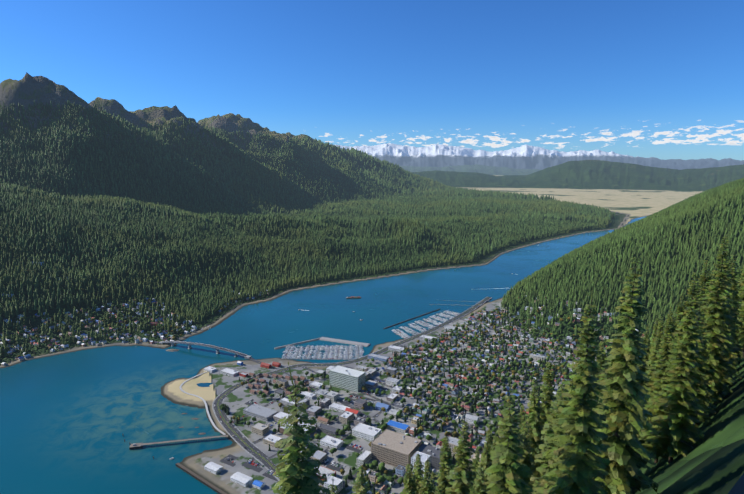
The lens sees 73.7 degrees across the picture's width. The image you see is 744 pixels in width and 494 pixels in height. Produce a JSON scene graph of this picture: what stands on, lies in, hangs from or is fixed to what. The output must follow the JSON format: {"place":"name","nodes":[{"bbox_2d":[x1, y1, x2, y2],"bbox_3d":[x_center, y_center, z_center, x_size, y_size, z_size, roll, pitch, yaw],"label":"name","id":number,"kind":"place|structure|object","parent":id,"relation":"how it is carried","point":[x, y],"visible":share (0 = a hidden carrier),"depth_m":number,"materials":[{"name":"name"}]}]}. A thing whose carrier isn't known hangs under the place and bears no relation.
{"place":"outdoors","nodes":[
{"label":"outdoors","id":0,"kind":"place"},
{"bbox_2d":[175,300,472,493],"bbox_3d":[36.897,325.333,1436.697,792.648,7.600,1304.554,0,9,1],"label":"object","id":1,"kind":"structure","parent":0,"point":[200,479],"depth_m":1551.29,"materials":[{"name":"paint"}]},
{"bbox_2d":[0,216,743,493],"bbox_3d":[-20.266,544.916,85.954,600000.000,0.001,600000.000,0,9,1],"label":"sea water","id":2,"kind":"structure","parent":0,"point":[67,420],"depth_m":1320.97,"materials":[{"name":"blue liquid"}]},
{"bbox_2d":[181,310,459,358],"bbox_3d":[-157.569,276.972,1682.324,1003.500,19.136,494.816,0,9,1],"label":"boats","id":3,"kind":"object","parent":2,"relation":"on","point":[325,349],"visible":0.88,"depth_m":1517.41,"materials":[{"name":"paint"}]},
{"bbox_2d":[169,273,512,459],"bbox_3d":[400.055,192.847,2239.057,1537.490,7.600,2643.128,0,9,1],"label":"boats","id":4,"kind":"object","parent":2,"relation":"on","point":[351,297],"visible":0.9,"depth_m":2105.15,"materials":[{"name":"paint"}]},
{"bbox_2d":[281,312,456,359],"bbox_3d":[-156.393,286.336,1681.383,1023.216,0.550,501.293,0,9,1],"label":"docks","id":5,"kind":"object","parent":2,"relation":"on","point":[344,350],"visible":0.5,"depth_m":1498.41,"materials":[{"name":"paint"}]},
{"bbox_2d":[0,72,743,493],"bbox_3d":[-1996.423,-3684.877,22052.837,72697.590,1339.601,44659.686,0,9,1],"label":"terrain","id":6,"kind":"structure","parent":0,"point":[712,462],"depth_m":1522.71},
{"bbox_2d":[0,298,197,365],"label":"houses","id":7,"kind":"structure","parent":6,"relation":"on","point":[85,336],"depth_m":1612.69,"materials":[{"name":"paint"}]},
{"bbox_2d":[122,434,227,458],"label":"timber pier","id":8,"kind":"structure","parent":6,"relation":"on","point":[136,446],"depth_m":999.22,"materials":[{"name":"paint"}]},
{"bbox_2d":[166,349,205,434],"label":"boats","id":9,"kind":"object","parent":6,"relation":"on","point":[173,350],"visible":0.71,"depth_m":1118.20,"materials":[{"name":"paint"}]},
{"bbox_2d":[179,371,225,434],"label":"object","id":10,"kind":"structure","parent":6,"relation":"on","point":[205,403],"depth_m":1207.46,"materials":[{"name":"paint"}]},
{"bbox_2d":[159,339,251,359],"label":"bridge","id":11,"kind":"structure","parent":6,"relation":"on","point":[217,348],"depth_m":1490.69,"materials":[{"name":"paint"}]},
{"bbox_2d":[218,292,268,311],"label":"houses","id":12,"kind":"structure","parent":6,"relation":"on","point":[252,297],"depth_m":2063.20,"materials":[{"name":"paint"}]},
{"bbox_2d":[3,262,544,493],"bbox_3d":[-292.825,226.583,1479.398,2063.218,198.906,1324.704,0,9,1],"label":"buildings","id":13,"kind":"structure","parent":6,"relation":"on","point":[392,448],"depth_m":1018.28,"materials":[{"name":"paint"}]},
{"bbox_2d":[245,372,310,394],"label":"buildings","id":14,"kind":"structure","parent":6,"relation":"on","point":[250,386],"depth_m":1263.50,"materials":[{"name":"paint"}]},
{"bbox_2d":[10,297,576,493],"bbox_3d":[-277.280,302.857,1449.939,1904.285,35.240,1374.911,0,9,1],"label":"street","id":15,"kind":"structure","parent":6,"relation":"on","point":[261,457],"depth_m":1172.54,"materials":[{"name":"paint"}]},
{"bbox_2d":[271,362,329,493],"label":"spruce","id":16,"kind":"object","parent":6,"relation":"on","point":[296,474],"visible":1,"depth_m":23.80,"materials":[{"name":"green plant"}]},
{"bbox_2d":[220,366,387,481],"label":"parking lots","id":17,"kind":"structure","parent":6,"relation":"on","point":[257,468],"depth_m":944.05,"materials":[{"name":"asphalt"}]},
{"bbox_2d":[0,100,615,356],"bbox_3d":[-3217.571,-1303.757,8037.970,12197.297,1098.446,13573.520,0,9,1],"label":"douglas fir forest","id":18,"kind":"object","parent":6,"relation":"on","point":[435,212],"visible":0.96,"depth_m":3273.11,"materials":[{"name":"green plant"}]},
{"bbox_2d":[5,256,654,493],"bbox_3d":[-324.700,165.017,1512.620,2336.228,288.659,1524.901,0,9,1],"label":"town conifer trees","id":19,"kind":"object","parent":6,"relation":"on","point":[350,476],"visible":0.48,"depth_m":1319.75,"materials":[{"name":"green plant"}]},
{"bbox_2d":[1,251,663,493],"bbox_3d":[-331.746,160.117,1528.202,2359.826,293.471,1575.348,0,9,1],"label":"trees","id":20,"kind":"object","parent":6,"relation":"on","point":[374,465],"visible":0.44,"depth_m":1298.53,"materials":[{"name":"green plant"}]},
{"bbox_2d":[328,484,337,493],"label":"spruce","id":21,"kind":"object","parent":6,"relation":"on","point":[332,490],"visible":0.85,"depth_m":31.75,"materials":[{"name":"green plant"}]},
{"bbox_2d":[263,366,406,465],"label":"buildings","id":22,"kind":"structure","parent":6,"relation":"on","point":[365,456],"depth_m":1122.79,"materials":[{"name":"paint"}]},
{"bbox_2d":[149,303,557,477],"bbox_3d":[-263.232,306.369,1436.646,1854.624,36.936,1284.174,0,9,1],"label":"cars","id":23,"kind":"object","parent":6,"relation":"on","point":[325,460],"visible":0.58,"depth_m":1071.08,"materials":[{"name":"paint"}]},
{"bbox_2d":[352,469,370,493],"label":"spruce","id":24,"kind":"object","parent":6,"relation":"on","point":[363,489],"visible":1,"depth_m":35.78,"materials":[{"name":"green plant"}]},
{"bbox_2d":[356,410,442,493],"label":"houses","id":25,"kind":"structure","parent":6,"relation":"on","point":[400,470],"depth_m":887.52,"materials":[{"name":"paint"}]},
{"bbox_2d":[401,454,417,493],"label":"spruce","id":26,"kind":"object","parent":6,"relation":"on","point":[409,483],"visible":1,"depth_m":72.99,"materials":[{"name":"green plant"}]},
{"bbox_2d":[413,448,423,493],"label":"spruce","id":27,"kind":"object","parent":6,"relation":"on","point":[418,472],"visible":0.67,"depth_m":76.59,"materials":[{"name":"green plant"}]},
{"bbox_2d":[419,458,435,493],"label":"spruce","id":28,"kind":"object","parent":6,"relation":"on","point":[426,486],"visible":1,"depth_m":61.95,"materials":[{"name":"green plant"}]},
{"bbox_2d":[374,310,488,370],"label":"houses","id":29,"kind":"structure","parent":6,"relation":"on","point":[472,317],"depth_m":1556.41,"materials":[{"name":"paint"}]},
{"bbox_2d":[430,471,436,493],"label":"spruce","id":30,"kind":"object","parent":6,"relation":"on","point":[433,482],"visible":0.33,"depth_m":90.67,"materials":[{"name":"green plant"}]},
{"bbox_2d":[434,436,453,493],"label":"spruce","id":31,"kind":"object","parent":6,"relation":"on","point":[442,480],"visible":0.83,"depth_m":72.78,"materials":[{"name":"green plant"}]},
{"bbox_2d":[445,420,477,493],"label":"spruce","id":32,"kind":"object","parent":6,"relation":"on","point":[463,484],"visible":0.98,"depth_m":53.58,"materials":[{"name":"green plant"}]},
{"bbox_2d":[472,444,480,490],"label":"spruce","id":33,"kind":"object","parent":6,"relation":"on","point":[476,461],"visible":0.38,"depth_m":93.55,"materials":[{"name":"green plant"}]},
{"bbox_2d":[470,465,487,493],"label":"spruce","id":34,"kind":"object","parent":6,"relation":"on","point":[480,485],"visible":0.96,"depth_m":49.45,"materials":[{"name":"green plant"}]},
{"bbox_2d":[475,433,492,490],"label":"spruce","id":35,"kind":"object","parent":6,"relation":"on","point":[486,460],"visible":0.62,"depth_m":73.63,"materials":[{"name":"green plant"}]},
{"bbox_2d":[480,416,494,470],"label":"spruce","id":36,"kind":"object","parent":6,"relation":"on","point":[489,431],"visible":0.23,"depth_m":97.92,"materials":[{"name":"green plant"}]},
{"bbox_2d":[490,432,502,475],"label":"spruce","id":37,"kind":"object","parent":6,"relation":"on","point":[494,445],"visible":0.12,"depth_m":83.29,"materials":[{"name":"green plant"}]},
{"bbox_2d":[485,381,532,493],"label":"spruce","id":38,"kind":"object","parent":6,"relation":"on","point":[510,469],"visible":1,"depth_m":40.47,"materials":[{"name":"green plant"}]},
{"bbox_2d":[515,405,526,443],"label":"spruce","id":39,"kind":"object","parent":6,"relation":"on","point":[521,410],"visible":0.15,"depth_m":99.00,"materials":[{"name":"green plant"}]},
{"bbox_2d":[517,409,525,443],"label":"spruce","id":40,"kind":"object","parent":6,"relation":"on","point":[523,417],"visible":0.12,"depth_m":92.51,"materials":[{"name":"green plant"}]},
{"bbox_2d":[513,417,535,493],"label":"spruce","id":41,"kind":"object","parent":6,"relation":"on","point":[527,460],"visible":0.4,"depth_m":55.30,"materials":[{"name":"green plant"}]},
{"bbox_2d":[524,379,544,487],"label":"spruce","id":42,"kind":"object","parent":6,"relation":"on","point":[534,411],"visible":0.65,"depth_m":77.03,"materials":[{"name":"green plant"}]},
{"bbox_2d":[530,358,556,442],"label":"spruce","id":43,"kind":"object","parent":6,"relation":"on","point":[547,396],"visible":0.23,"depth_m":85.05,"materials":[{"name":"green plant"}]},
{"bbox_2d":[529,372,570,493],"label":"spruce","id":44,"kind":"object","parent":6,"relation":"on","point":[545,460],"visible":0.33,"depth_m":51.37,"materials":[{"name":"green plant"}]},
{"bbox_2d":[563,377,571,406],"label":"spruce","id":45,"kind":"object","parent":6,"relation":"on","point":[567,391],"visible":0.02,"depth_m":97.33,"materials":[{"name":"green plant"}]},
{"bbox_2d":[532,295,610,493],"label":"spruce","id":46,"kind":"object","parent":6,"relation":"on","point":[576,461],"visible":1,"depth_m":40.39,"materials":[{"name":"green plant"}]},
{"bbox_2d":[588,332,608,412],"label":"spruce","id":47,"kind":"object","parent":6,"relation":"on","point":[601,361],"visible":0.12,"depth_m":65.80,"materials":[{"name":"green plant"}]},
{"bbox_2d":[589,353,627,481],"bbox_3d":[30.407,23.450,63.273,8.164,23.508,7.044,7,10,38],"label":"spruce","id":48,"kind":"object","parent":6,"relation":"on","point":[609,389],"visible":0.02,"depth_m":62.29,"materials":[{"name":"green plant"}]},
{"bbox_2d":[501,178,743,349],"bbox_3d":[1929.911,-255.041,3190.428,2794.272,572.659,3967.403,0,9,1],"label":"mt juneau forest","id":49,"kind":"object","parent":6,"relation":"on","point":[652,235],"visible":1,"depth_m":1667.15,"materials":[{"name":"green plant"}]},
{"bbox_2d":[587,246,658,493],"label":"spruce","id":50,"kind":"object","parent":6,"relation":"on","point":[621,384],"visible":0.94,"depth_m":45.14,"materials":[{"name":"green plant"}]},
{"bbox_2d":[504,268,743,458],"bbox_3d":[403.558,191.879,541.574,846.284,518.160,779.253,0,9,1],"label":"forest mt roberts","id":51,"kind":"object","parent":6,"relation":"on","point":[737,279],"depth_m":175.97,"materials":[{"name":"green plant"}]},
{"bbox_2d":[626,330,650,462],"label":"spruce","id":52,"kind":"object","parent":6,"relation":"on","point":[642,384],"visible":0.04,"depth_m":75.31,"materials":[{"name":"green plant"}]},
{"bbox_2d":[639,326,650,383],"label":"spruce","id":53,"kind":"object","parent":6,"relation":"on","point":[648,345],"visible":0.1,"depth_m":105.79,"materials":[{"name":"green plant"}]},
{"bbox_2d":[641,339,660,407],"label":"spruce","id":54,"kind":"object","parent":6,"relation":"on","point":[647,363],"depth_m":89.21,"materials":[{"name":"green plant"}]},
{"bbox_2d":[644,333,660,415],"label":"spruce","id":55,"kind":"object","parent":6,"relation":"on","point":[651,361],"visible":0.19,"depth_m":82.40,"materials":[{"name":"green plant"}]},
{"bbox_2d":[646,318,660,371],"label":"spruce","id":56,"kind":"object","parent":6,"relation":"on","point":[653,334],"visible":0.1,"depth_m":136.06,"materials":[{"name":"green plant"}]},
{"bbox_2d":[637,307,675,462],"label":"spruce","id":57,"kind":"object","parent":6,"relation":"on","point":[658,448],"visible":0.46,"depth_m":67.52,"materials":[{"name":"green plant"}]},
{"bbox_2d":[655,315,663,348],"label":"spruce","id":58,"kind":"object","parent":6,"relation":"on","point":[660,332],"visible":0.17,"depth_m":127.00,"materials":[{"name":"green plant"}]},
{"bbox_2d":[644,328,678,419],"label":"spruce","id":59,"kind":"object","parent":6,"relation":"on","point":[674,341],"visible":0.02,"depth_m":76.85,"materials":[{"name":"green plant"}]},
{"bbox_2d":[661,304,675,368],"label":"spruce","id":60,"kind":"object","parent":6,"relation":"on","point":[673,325],"visible":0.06,"depth_m":123.22,"materials":[{"name":"green plant"}]},
{"bbox_2d":[644,262,706,463],"bbox_3d":[38.727,14.875,61.588,6.644,26.557,6.840,8,11,35],"label":"spruce","id":61,"kind":"object","parent":6,"relation":"on","point":[678,400],"visible":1,"depth_m":60.98,"materials":[{"name":"green plant"}]},
{"bbox_2d":[674,293,686,349],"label":"spruce","id":62,"kind":"object","parent":6,"relation":"on","point":[681,308],"visible":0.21,"depth_m":140.96,"materials":[{"name":"green plant"}]},
{"bbox_2d":[678,280,703,341],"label":"spruce","id":63,"kind":"object","parent":6,"relation":"on","point":[694,301],"visible":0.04,"depth_m":96.92,"materials":[{"name":"green plant"}]},
{"bbox_2d":[671,298,717,429],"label":"spruce","id":64,"kind":"object","parent":6,"relation":"on","point":[703,403],"visible":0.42,"depth_m":69.92,"materials":[{"name":"green plant"}]},
{"bbox_2d":[685,251,711,400],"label":"spruce","id":65,"kind":"object","parent":6,"relation":"on","point":[705,279],"visible":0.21,"depth_m":87.81,"materials":[{"name":"green plant"}]},
{"bbox_2d":[688,229,736,404],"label":"spruce","id":66,"kind":"object","parent":6,"relation":"on","point":[716,363],"visible":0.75,"depth_m":73.55,"materials":[{"name":"green plant"}]},
{"bbox_2d":[698,251,743,395],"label":"spruce","id":67,"kind":"object","parent":6,"relation":"on","point":[731,343],"visible":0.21,"depth_m":80.48,"materials":[{"name":"green plant"}]},
{"bbox_2d":[720,262,737,374],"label":"spruce","id":68,"kind":"object","parent":6,"relation":"on","point":[731,324],"visible":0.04,"depth_m":94.86,"materials":[{"name":"green plant"}]},
{"bbox_2d":[725,253,743,363],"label":"spruce","id":69,"kind":"object","parent":6,"relation":"on","point":[734,298],"visible":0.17,"depth_m":104.76,"materials":[{"name":"green plant"}]},
{"bbox_2d":[735,277,743,358],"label":"spruce","id":70,"kind":"object","parent":6,"relation":"on","point":[741,331],"visible":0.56,"depth_m":112.43,"materials":[{"name":"green plant"}]},
{"bbox_2d":[735,267,743,356],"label":"spruce","id":71,"kind":"object","parent":6,"relation":"on","point":[742,279],"depth_m":119.62,"materials":[{"name":"green plant"}]},
{"bbox_2d":[0,0,743,160],"label":"sky","id":72,"kind":"structure","parent":0,"point":[660,79],"materials":[{"name":"blue"}]},
{"bbox_2d":[399,164,539,174],"bbox_3d":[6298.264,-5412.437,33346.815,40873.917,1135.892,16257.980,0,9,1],"label":"blue hills","id":73,"kind":"structure","parent":0,"point":[489,170],"depth_m":36813.07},
{"bbox_2d":[395,295,644,453],"bbox_3d":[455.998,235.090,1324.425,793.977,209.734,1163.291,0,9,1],"label":"hillside houses","id":74,"kind":"structure","parent":0,"point":[461,415],"depth_m":1375.78,"materials":[{"name":"paint"}]},
{"bbox_2d":[335,143,743,169],"bbox_3d":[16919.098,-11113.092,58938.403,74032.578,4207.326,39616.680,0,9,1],"label":"snow range","id":75,"kind":"structure","parent":0,"point":[521,157],"depth_m":63216.13,"materials":[{"name":"white snow"}]},
{"bbox_2d":[410,160,743,190],"bbox_3d":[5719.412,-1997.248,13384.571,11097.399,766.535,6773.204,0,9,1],"label":"forest hills","id":76,"kind":"structure","parent":0,"point":[592,174],"depth_m":13597.77,"materials":[{"name":"green plant"}]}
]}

